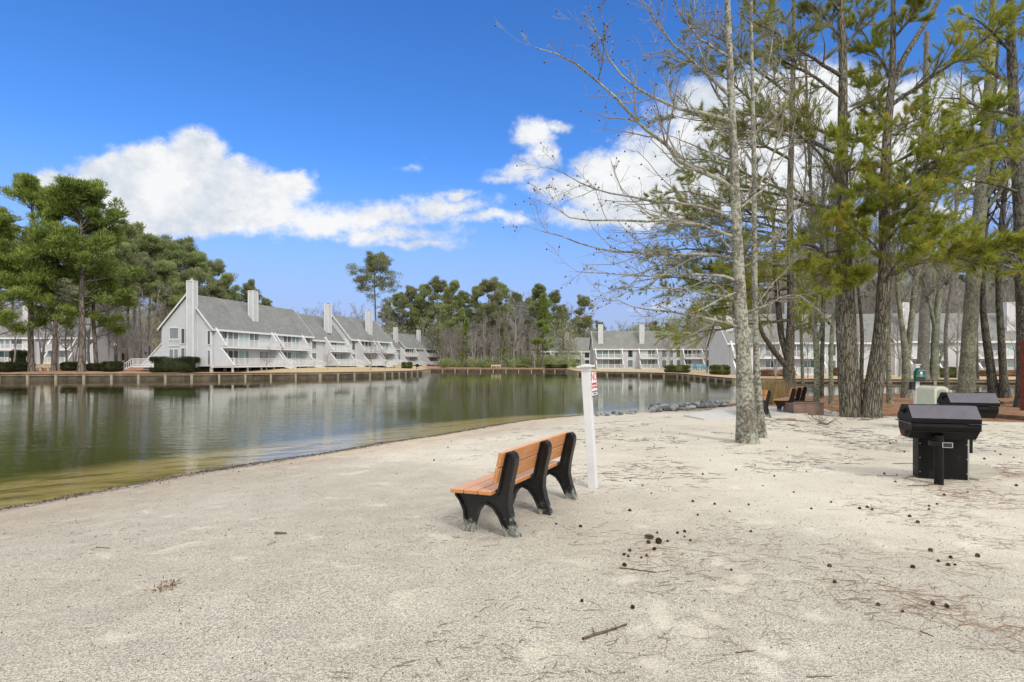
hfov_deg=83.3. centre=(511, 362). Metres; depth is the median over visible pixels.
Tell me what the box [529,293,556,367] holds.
pine tree
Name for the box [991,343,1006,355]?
window
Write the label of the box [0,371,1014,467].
water
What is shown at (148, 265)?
pine tree
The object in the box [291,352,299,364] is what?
window
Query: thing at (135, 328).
bare tree
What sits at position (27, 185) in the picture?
pine tree
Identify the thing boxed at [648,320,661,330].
pine tree
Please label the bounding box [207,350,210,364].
window
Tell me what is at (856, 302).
bare tree
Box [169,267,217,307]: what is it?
pine tree
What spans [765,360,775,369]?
window
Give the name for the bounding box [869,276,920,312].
bare tree
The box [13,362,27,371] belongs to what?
shrub
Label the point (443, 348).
bare tree
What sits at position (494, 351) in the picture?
bare tree
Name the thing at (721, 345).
townhouse row
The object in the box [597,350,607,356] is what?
window
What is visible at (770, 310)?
bare tree
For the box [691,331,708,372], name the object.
bare tree
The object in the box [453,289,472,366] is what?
pine tree
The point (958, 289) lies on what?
bare tree
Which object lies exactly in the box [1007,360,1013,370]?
window
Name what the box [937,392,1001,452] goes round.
barbecue grill
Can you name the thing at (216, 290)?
pine tree
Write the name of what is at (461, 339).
bare tree
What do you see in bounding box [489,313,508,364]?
bare tree
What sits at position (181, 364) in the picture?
hedge
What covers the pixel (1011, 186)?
leafless tree
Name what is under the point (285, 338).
window
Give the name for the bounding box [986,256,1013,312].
pine tree
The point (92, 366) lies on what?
shrub
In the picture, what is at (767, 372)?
shrub
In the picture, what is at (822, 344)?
leafless tree
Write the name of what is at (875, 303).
bare tree
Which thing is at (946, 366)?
leafless tree
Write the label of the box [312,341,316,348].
window
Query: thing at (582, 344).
townhouse row
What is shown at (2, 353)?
window
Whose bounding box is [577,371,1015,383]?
timber bulkhead
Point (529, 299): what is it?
pine tree
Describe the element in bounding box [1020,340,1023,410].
brown post
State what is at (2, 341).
window
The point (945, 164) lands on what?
pine tree
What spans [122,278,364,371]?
townhouse row
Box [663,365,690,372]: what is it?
hedge
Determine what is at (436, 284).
pine tree
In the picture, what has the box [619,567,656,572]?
stick
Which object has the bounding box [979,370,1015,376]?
shrub
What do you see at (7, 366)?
shrub
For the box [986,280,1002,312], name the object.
bare tree
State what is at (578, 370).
path
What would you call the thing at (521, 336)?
bare tree
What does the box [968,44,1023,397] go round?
leafless tree
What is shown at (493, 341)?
bare tree
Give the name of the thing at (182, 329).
window
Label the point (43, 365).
lakeside bench
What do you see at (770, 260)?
pine tree
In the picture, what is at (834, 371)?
shrub
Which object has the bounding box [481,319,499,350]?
bare tree
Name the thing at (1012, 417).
landscape timber
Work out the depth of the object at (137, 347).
124.35 m
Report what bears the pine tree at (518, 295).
on the ground
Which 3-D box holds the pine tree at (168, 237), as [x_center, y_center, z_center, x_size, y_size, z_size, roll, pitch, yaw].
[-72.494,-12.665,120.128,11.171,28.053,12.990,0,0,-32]
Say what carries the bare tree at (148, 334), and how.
on the ground
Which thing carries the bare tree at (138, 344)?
on the ground
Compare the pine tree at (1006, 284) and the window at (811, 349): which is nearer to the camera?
the window at (811, 349)
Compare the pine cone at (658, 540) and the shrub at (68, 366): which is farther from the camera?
the shrub at (68, 366)
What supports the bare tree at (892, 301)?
on the ground
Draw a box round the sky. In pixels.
[0,0,1023,360]
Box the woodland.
[3,272,990,363]
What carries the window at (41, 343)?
in the townhouse row at (7, 346)
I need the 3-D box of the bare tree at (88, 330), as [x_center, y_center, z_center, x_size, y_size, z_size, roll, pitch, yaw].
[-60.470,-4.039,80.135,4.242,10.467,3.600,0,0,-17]
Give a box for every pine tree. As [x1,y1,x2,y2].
[0,171,87,371]
[0,205,46,335]
[0,234,41,310]
[11,174,146,371]
[15,185,87,370]
[49,219,138,363]
[58,263,73,304]
[62,246,99,308]
[72,249,129,316]
[87,242,140,360]
[102,223,157,366]
[111,221,146,365]
[118,252,159,365]
[135,232,179,356]
[137,259,185,321]
[144,238,190,306]
[148,234,172,337]
[168,236,205,284]
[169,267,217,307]
[176,250,221,296]
[198,276,228,299]
[206,258,237,298]
[216,273,243,300]
[236,279,262,303]
[259,297,273,306]
[344,250,403,320]
[377,303,396,329]
[388,291,411,332]
[397,285,420,333]
[405,299,427,335]
[408,283,436,335]
[420,274,455,365]
[434,296,460,357]
[436,279,465,365]
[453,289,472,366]
[460,317,470,356]
[462,286,489,366]
[470,276,509,366]
[486,280,517,366]
[487,293,507,355]
[497,318,507,366]
[507,291,526,358]
[523,283,553,365]
[523,296,536,330]
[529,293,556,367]
[547,290,569,337]
[555,304,570,317]
[570,294,597,337]
[594,320,606,330]
[617,0,833,396]
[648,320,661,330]
[651,0,920,417]
[683,314,700,330]
[758,257,795,313]
[794,246,833,313]
[819,0,1023,417]
[852,247,893,313]
[865,256,910,312]
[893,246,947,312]
[906,0,1023,407]
[931,249,964,312]
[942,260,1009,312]
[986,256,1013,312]
[989,249,1014,308]
[990,251,1014,297]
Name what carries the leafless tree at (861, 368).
on the ground
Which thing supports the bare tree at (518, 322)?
on the ground
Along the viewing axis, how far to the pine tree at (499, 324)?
181.32 m
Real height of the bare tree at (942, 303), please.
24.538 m
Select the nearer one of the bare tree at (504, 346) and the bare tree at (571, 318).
the bare tree at (504, 346)
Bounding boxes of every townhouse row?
[0,305,119,366]
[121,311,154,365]
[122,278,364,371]
[332,310,406,367]
[386,326,440,365]
[522,332,589,365]
[589,323,711,368]
[706,301,1015,374]
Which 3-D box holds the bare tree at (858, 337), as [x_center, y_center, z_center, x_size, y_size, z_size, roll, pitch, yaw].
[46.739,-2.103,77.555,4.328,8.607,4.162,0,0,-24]
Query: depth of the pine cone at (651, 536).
5.35 m
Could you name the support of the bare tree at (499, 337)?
on the ground
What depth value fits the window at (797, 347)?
89.82 m
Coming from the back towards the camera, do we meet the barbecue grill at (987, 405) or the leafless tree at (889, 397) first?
the leafless tree at (889, 397)
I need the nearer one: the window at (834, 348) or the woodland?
the window at (834, 348)
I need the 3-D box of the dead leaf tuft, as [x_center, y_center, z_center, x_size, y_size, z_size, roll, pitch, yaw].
[-2.537,1.651,4.219,0.224,0.101,0.357,0,0,0]
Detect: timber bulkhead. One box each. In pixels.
[0,368,430,379]
[430,368,577,373]
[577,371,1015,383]
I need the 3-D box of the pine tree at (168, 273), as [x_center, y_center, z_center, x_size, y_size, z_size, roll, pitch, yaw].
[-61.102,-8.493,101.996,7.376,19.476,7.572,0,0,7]
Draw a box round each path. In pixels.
[0,368,425,376]
[465,368,579,371]
[602,371,1015,379]
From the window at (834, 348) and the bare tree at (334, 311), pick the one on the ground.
the bare tree at (334, 311)
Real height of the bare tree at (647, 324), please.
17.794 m
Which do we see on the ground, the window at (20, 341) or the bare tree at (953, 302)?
the bare tree at (953, 302)
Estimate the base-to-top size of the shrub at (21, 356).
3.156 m
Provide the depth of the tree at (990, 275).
136.42 m
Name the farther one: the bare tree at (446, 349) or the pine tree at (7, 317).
the bare tree at (446, 349)
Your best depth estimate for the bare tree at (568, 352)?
137.97 m
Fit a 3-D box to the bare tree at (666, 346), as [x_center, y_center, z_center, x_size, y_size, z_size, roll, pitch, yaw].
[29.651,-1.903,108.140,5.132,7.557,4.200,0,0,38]
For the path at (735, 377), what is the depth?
72.38 m
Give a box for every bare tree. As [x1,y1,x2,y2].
[0,289,27,360]
[24,302,66,367]
[34,280,75,368]
[47,290,78,361]
[57,315,92,361]
[70,268,122,362]
[95,289,134,361]
[102,306,135,360]
[103,309,132,360]
[113,293,152,365]
[114,330,136,361]
[124,313,147,367]
[127,284,173,363]
[133,303,160,353]
[145,285,171,346]
[259,345,274,371]
[324,353,331,366]
[332,300,345,315]
[350,303,364,318]
[359,332,381,369]
[373,305,395,329]
[379,345,393,369]
[393,305,407,332]
[421,324,435,340]
[436,323,452,353]
[438,334,447,357]
[441,321,456,366]
[441,332,453,359]
[447,325,460,356]
[448,326,460,364]
[450,322,468,359]
[454,322,465,356]
[463,317,482,367]
[467,314,480,366]
[472,315,490,362]
[476,312,492,357]
[478,320,495,354]
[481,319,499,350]
[485,326,498,359]
[489,309,513,364]
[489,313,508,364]
[489,333,499,367]
[493,317,508,366]
[498,332,512,366]
[504,296,522,353]
[505,301,524,357]
[506,296,531,367]
[508,292,527,352]
[508,296,530,365]
[513,302,533,357]
[516,301,537,366]
[517,304,535,356]
[518,292,545,356]
[518,301,536,353]
[529,322,542,367]
[564,311,584,336]
[565,302,583,337]
[565,333,574,358]
[615,321,629,330]
[636,317,652,330]
[659,332,682,364]
[688,317,699,330]
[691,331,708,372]
[694,257,733,315]
[694,305,712,330]
[718,269,774,315]
[747,253,802,313]
[750,326,768,361]
[759,313,784,376]
[772,253,830,313]
[772,285,796,313]
[780,246,828,313]
[785,239,868,313]
[794,321,819,377]
[827,282,874,313]
[832,279,874,313]
[853,246,893,313]
[856,315,870,363]
[862,265,902,313]
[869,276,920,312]
[873,280,909,312]
[891,259,920,311]
[891,305,914,376]
[893,287,920,312]
[900,265,963,312]
[917,288,952,312]
[930,282,981,377]
[942,262,1007,312]
[944,288,963,312]
[952,287,991,312]
[955,276,995,312]
[978,328,997,360]
[979,270,1012,312]
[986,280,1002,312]
[988,276,1014,312]
[995,292,1015,369]
[1002,279,1014,301]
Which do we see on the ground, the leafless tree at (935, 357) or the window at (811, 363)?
the leafless tree at (935, 357)
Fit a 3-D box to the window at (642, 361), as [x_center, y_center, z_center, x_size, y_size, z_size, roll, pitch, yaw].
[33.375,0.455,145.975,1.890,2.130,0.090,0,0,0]
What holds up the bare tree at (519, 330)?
on the ground
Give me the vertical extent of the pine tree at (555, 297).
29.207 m
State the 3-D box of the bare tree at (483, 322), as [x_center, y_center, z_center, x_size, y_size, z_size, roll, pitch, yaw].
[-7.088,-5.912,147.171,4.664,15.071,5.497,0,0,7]
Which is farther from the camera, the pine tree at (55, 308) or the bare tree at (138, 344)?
the bare tree at (138, 344)
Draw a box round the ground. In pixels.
[0,365,1023,681]
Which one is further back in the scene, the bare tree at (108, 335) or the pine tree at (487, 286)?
the pine tree at (487, 286)
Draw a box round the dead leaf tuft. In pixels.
[140,575,183,595]
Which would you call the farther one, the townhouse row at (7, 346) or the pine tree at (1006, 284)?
the pine tree at (1006, 284)
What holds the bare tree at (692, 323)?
on the ground
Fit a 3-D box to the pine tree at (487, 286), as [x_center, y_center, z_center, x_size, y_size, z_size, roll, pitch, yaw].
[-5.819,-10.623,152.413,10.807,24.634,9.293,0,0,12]
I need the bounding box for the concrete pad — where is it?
[969,464,998,480]
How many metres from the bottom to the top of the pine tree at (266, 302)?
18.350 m
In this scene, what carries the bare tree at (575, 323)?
on the ground
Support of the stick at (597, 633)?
on the ground
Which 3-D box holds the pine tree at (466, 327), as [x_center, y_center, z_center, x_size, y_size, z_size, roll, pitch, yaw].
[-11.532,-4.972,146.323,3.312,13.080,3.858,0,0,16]
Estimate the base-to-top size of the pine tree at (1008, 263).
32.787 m
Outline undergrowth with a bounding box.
[437,352,584,367]
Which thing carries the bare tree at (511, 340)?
on the ground
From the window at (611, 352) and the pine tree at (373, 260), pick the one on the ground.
the pine tree at (373, 260)
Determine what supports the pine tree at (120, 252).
on the ground
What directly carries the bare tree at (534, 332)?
on the ground
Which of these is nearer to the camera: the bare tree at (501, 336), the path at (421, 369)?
the path at (421, 369)
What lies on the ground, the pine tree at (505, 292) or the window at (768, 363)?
the pine tree at (505, 292)
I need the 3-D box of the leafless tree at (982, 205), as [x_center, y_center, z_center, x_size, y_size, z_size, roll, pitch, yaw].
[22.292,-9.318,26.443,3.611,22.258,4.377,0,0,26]
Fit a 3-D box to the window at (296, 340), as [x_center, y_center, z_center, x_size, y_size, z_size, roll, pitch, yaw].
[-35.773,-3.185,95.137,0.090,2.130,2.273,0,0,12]
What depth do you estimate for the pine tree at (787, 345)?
28.69 m
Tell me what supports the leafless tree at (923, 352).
on the ground
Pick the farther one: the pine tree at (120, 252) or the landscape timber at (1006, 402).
the pine tree at (120, 252)
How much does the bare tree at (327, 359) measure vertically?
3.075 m
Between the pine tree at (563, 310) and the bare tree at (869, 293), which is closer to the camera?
the bare tree at (869, 293)
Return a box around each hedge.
[149,356,199,372]
[545,364,567,368]
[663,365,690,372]
[709,364,730,374]
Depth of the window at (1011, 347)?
88.73 m
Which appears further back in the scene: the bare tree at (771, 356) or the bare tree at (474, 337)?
the bare tree at (474, 337)
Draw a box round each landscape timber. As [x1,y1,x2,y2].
[996,414,1023,420]
[1000,401,1012,403]
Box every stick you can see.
[582,622,626,639]
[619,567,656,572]
[806,675,831,677]
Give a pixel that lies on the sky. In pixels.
(292, 141)
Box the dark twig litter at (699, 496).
[3,392,1023,681]
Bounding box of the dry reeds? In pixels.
[753,375,795,404]
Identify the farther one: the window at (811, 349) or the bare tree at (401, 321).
the bare tree at (401, 321)
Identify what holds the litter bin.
on the ground
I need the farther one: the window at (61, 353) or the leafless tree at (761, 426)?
the window at (61, 353)
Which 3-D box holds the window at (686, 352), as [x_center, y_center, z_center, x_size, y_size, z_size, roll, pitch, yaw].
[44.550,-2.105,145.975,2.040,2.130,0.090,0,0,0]
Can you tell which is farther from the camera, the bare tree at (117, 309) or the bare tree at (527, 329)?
the bare tree at (527, 329)
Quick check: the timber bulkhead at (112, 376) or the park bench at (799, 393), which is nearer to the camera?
the park bench at (799, 393)
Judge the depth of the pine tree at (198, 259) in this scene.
114.80 m
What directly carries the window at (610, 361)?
in the townhouse row at (623, 349)
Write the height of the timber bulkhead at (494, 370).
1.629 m
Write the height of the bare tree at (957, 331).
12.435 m
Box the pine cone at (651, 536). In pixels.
[644,534,653,538]
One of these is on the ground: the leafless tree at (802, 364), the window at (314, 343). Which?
the leafless tree at (802, 364)
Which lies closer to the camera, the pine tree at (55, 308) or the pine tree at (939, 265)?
the pine tree at (55, 308)
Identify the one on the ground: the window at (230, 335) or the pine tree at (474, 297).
the pine tree at (474, 297)
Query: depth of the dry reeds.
24.63 m
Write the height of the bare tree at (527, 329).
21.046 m
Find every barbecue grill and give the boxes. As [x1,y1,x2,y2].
[895,404,986,484]
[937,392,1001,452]
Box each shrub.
[0,361,17,371]
[9,349,27,361]
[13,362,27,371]
[59,361,77,370]
[86,362,101,370]
[100,360,123,371]
[401,361,412,368]
[760,369,795,375]
[833,367,836,375]
[939,366,958,377]
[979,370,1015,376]
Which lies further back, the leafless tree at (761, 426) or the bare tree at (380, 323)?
the bare tree at (380, 323)
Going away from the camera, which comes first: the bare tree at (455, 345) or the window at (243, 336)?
the window at (243, 336)
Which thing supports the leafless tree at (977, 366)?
on the ground
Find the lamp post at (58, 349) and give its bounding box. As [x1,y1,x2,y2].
[57,335,60,365]
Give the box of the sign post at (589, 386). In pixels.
[577,364,597,488]
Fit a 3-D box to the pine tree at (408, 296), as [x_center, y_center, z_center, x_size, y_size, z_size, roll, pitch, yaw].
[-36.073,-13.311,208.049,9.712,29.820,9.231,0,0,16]
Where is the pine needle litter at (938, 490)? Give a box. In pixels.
[539,392,1023,673]
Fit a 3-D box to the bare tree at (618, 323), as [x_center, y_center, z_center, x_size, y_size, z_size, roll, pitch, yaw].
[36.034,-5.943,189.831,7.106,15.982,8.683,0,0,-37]
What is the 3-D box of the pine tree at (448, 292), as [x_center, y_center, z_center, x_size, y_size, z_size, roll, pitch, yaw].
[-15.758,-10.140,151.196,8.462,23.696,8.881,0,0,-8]
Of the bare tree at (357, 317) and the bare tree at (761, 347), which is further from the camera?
the bare tree at (357, 317)
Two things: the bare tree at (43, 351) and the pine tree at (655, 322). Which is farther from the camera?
the pine tree at (655, 322)
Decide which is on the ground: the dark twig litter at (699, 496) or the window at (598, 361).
the dark twig litter at (699, 496)
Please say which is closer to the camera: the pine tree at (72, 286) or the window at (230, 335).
the window at (230, 335)
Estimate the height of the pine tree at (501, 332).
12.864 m
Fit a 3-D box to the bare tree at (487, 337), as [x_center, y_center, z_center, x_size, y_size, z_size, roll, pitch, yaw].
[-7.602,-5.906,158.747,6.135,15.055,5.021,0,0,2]
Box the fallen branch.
[805,406,851,424]
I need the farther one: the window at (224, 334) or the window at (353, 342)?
the window at (353, 342)
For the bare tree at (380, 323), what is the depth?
203.84 m
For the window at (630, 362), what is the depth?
145.96 m
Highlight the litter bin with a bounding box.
[916,385,951,403]
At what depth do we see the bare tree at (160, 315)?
100.09 m
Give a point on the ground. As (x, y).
(418, 591)
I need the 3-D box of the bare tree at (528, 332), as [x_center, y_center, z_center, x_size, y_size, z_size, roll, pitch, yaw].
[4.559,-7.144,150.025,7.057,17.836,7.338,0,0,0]
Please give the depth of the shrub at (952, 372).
73.35 m
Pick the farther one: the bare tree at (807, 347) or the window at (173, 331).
the window at (173, 331)
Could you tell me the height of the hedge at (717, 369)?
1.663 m
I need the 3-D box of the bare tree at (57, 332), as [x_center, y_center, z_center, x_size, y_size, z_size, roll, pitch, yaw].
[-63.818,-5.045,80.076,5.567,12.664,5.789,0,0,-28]
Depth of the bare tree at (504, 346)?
162.69 m
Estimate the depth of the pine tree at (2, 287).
125.91 m
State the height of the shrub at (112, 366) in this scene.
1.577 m
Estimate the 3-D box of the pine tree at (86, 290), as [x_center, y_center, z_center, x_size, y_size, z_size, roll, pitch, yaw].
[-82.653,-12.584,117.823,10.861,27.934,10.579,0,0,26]
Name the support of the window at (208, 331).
in the townhouse row at (215, 334)
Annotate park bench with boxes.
[450,431,578,538]
[735,388,771,417]
[773,386,806,411]
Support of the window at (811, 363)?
in the townhouse row at (721, 345)
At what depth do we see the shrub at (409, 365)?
124.35 m
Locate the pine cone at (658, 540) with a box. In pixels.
[655,538,661,543]
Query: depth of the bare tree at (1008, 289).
120.31 m
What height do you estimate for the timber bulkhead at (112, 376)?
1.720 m
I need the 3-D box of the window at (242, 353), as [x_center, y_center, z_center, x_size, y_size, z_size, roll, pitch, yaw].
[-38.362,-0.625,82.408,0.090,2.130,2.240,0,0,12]
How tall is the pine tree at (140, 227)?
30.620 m
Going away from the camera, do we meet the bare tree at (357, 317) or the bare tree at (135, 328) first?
the bare tree at (135, 328)
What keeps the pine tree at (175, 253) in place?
on the ground
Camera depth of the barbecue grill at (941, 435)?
7.80 m
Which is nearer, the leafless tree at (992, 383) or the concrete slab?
the concrete slab
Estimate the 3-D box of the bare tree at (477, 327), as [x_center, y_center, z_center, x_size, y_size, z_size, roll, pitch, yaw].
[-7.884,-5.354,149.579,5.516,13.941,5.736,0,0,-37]
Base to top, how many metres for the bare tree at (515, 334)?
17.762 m
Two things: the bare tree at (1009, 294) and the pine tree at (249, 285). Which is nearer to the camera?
the bare tree at (1009, 294)
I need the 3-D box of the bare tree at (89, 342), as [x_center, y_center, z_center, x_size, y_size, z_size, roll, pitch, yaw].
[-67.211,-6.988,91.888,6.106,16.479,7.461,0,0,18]
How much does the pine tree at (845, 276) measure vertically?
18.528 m
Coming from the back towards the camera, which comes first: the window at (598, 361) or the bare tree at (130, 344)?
the window at (598, 361)
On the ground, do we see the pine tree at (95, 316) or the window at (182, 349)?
the pine tree at (95, 316)
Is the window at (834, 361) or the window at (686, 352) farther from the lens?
the window at (686, 352)
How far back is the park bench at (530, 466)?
5.90 m
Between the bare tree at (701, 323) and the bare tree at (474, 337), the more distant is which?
the bare tree at (701, 323)
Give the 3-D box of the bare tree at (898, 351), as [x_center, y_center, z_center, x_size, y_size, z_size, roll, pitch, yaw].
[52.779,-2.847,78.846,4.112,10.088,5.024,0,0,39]
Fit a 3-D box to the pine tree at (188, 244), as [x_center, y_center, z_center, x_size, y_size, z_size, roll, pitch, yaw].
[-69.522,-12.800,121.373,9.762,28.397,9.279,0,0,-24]
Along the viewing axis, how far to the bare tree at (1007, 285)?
107.59 m
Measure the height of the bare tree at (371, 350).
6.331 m
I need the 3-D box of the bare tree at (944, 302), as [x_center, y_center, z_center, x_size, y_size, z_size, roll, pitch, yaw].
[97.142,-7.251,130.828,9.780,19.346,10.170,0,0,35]
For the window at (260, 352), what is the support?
in the townhouse row at (215, 334)
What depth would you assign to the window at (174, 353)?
77.07 m
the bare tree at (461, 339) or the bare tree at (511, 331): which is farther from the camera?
the bare tree at (511, 331)
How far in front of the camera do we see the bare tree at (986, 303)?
112.84 m
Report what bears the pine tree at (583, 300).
on the ground
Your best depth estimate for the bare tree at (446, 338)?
155.96 m
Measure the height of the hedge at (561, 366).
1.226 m
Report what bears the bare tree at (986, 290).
on the ground
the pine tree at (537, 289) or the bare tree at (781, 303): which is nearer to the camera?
the bare tree at (781, 303)
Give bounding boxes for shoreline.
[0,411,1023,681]
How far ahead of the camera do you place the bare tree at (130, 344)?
90.06 m
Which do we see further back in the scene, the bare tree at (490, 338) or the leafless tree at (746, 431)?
the bare tree at (490, 338)
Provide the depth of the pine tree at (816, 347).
18.42 m
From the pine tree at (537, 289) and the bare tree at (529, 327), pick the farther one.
the bare tree at (529, 327)
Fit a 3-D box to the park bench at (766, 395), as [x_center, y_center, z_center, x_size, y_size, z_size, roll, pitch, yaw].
[7.434,1.231,17.766,0.700,0.825,1.860,0,0,11]
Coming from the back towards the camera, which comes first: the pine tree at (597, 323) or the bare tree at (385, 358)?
the pine tree at (597, 323)
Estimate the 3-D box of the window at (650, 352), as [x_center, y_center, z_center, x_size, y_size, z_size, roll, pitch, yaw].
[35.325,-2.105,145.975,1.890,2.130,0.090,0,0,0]
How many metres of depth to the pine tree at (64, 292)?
122.34 m
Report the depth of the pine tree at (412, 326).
214.09 m
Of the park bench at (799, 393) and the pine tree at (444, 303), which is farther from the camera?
the pine tree at (444, 303)
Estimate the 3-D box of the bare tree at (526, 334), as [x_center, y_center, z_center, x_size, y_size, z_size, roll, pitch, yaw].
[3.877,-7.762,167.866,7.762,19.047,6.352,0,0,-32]
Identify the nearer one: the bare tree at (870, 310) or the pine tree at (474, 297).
the bare tree at (870, 310)
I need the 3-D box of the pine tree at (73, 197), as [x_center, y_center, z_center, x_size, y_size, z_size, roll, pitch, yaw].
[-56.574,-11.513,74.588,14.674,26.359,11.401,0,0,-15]
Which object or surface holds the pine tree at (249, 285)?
on the ground
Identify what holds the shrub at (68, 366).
on the ground
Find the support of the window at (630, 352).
in the townhouse row at (623, 349)
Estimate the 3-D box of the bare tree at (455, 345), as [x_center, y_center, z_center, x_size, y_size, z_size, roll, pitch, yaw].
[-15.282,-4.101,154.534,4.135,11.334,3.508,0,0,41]
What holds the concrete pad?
on the ground
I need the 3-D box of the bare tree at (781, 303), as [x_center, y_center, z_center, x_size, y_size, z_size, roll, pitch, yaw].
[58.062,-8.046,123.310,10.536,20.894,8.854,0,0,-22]
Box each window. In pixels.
[0,339,10,347]
[0,351,9,361]
[11,339,22,347]
[40,339,47,348]
[59,351,64,356]
[169,327,178,338]
[169,349,178,357]
[181,328,184,343]
[181,348,184,356]
[207,330,210,344]
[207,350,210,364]
[219,331,226,339]
[227,332,238,346]
[227,350,238,363]
[239,333,248,346]
[239,350,248,363]
[249,333,258,347]
[259,351,268,363]
[283,336,290,348]
[283,352,290,358]
[291,337,299,348]
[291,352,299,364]
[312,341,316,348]
[312,352,316,358]
[337,353,342,358]
[352,341,355,350]
[584,352,589,357]
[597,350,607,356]
[597,360,607,367]
[609,350,619,356]
[609,360,619,367]
[628,350,632,356]
[628,360,632,366]
[640,360,646,367]
[648,350,654,356]
[648,360,654,367]
[684,350,691,356]
[685,360,691,367]
[692,350,699,356]
[765,344,775,355]
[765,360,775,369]
[794,344,799,355]
[803,344,812,355]
[804,360,813,372]
[827,344,835,355]
[827,360,835,366]
[979,360,985,369]
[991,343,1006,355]
[1007,343,1015,355]
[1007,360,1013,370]
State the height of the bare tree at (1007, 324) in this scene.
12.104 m
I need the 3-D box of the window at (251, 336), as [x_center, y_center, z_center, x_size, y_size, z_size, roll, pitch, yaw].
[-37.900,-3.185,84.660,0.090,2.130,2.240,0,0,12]
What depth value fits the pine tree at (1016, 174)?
20.83 m
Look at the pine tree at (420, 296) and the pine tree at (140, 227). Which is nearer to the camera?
the pine tree at (140, 227)
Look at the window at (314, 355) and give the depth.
100.88 m
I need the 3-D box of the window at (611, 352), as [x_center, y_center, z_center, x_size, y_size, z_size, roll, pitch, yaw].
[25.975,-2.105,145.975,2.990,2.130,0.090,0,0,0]
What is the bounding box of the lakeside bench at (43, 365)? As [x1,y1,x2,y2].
[35,364,50,370]
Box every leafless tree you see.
[494,0,839,444]
[669,0,822,437]
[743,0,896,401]
[771,62,849,385]
[787,148,878,404]
[793,92,832,397]
[848,49,888,393]
[852,112,965,397]
[852,139,932,402]
[899,127,974,378]
[913,27,941,380]
[935,47,975,389]
[945,14,1023,397]
[953,0,1023,392]
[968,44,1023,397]
[976,337,978,378]
[986,76,1023,262]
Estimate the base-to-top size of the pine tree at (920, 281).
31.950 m
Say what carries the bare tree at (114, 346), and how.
on the ground
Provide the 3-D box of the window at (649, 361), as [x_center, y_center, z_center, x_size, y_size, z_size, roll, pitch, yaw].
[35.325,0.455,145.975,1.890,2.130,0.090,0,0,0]
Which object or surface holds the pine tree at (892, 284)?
on the ground
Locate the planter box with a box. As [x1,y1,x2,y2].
[783,401,825,414]
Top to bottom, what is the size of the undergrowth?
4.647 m
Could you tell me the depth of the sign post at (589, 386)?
7.53 m
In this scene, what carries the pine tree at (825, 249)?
on the ground
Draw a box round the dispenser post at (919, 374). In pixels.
[909,364,925,403]
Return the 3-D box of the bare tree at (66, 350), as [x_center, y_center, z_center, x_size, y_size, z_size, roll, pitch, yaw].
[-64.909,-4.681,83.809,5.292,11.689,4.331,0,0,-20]
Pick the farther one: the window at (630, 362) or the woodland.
the woodland
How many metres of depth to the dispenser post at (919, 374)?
16.43 m
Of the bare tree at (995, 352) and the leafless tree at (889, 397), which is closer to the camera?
the leafless tree at (889, 397)
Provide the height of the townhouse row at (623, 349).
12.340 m
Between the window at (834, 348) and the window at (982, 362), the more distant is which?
the window at (834, 348)
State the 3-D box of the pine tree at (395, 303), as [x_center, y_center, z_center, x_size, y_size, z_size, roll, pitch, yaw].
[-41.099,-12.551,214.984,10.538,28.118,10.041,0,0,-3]
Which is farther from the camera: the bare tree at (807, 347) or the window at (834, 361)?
the window at (834, 361)
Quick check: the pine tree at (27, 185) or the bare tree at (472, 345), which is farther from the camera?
the bare tree at (472, 345)
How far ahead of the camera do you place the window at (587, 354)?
189.95 m
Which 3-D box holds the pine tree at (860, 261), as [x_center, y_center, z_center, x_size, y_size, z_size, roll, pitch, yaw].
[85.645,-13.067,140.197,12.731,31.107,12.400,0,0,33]
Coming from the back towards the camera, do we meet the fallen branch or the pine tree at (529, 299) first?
the pine tree at (529, 299)
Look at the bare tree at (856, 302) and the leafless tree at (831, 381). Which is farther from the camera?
the bare tree at (856, 302)
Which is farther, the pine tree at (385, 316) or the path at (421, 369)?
the pine tree at (385, 316)
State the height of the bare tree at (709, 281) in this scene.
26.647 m
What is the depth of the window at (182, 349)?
76.82 m
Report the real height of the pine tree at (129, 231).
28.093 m
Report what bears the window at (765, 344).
in the townhouse row at (721, 345)
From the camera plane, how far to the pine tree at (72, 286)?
116.56 m
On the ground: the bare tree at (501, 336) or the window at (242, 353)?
the bare tree at (501, 336)
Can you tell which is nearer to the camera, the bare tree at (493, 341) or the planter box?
the planter box
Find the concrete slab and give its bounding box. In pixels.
[684,406,807,419]
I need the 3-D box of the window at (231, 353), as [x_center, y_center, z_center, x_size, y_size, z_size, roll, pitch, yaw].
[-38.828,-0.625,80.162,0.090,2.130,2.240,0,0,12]
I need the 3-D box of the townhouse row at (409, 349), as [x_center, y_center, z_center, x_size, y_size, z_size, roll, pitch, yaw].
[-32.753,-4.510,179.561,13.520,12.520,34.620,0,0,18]
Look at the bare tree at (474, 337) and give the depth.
154.98 m
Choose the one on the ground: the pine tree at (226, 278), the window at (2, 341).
the pine tree at (226, 278)
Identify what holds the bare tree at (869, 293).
on the ground
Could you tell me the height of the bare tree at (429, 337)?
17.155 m
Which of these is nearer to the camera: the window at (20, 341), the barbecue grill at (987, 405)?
the barbecue grill at (987, 405)
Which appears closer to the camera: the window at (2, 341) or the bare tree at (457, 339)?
the window at (2, 341)
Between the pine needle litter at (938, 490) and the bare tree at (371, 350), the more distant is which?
the bare tree at (371, 350)
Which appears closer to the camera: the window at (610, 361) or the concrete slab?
the concrete slab
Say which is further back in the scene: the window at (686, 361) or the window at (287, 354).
the window at (686, 361)
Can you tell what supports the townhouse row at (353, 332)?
on the ground
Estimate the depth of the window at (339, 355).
109.74 m
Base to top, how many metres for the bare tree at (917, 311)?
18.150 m

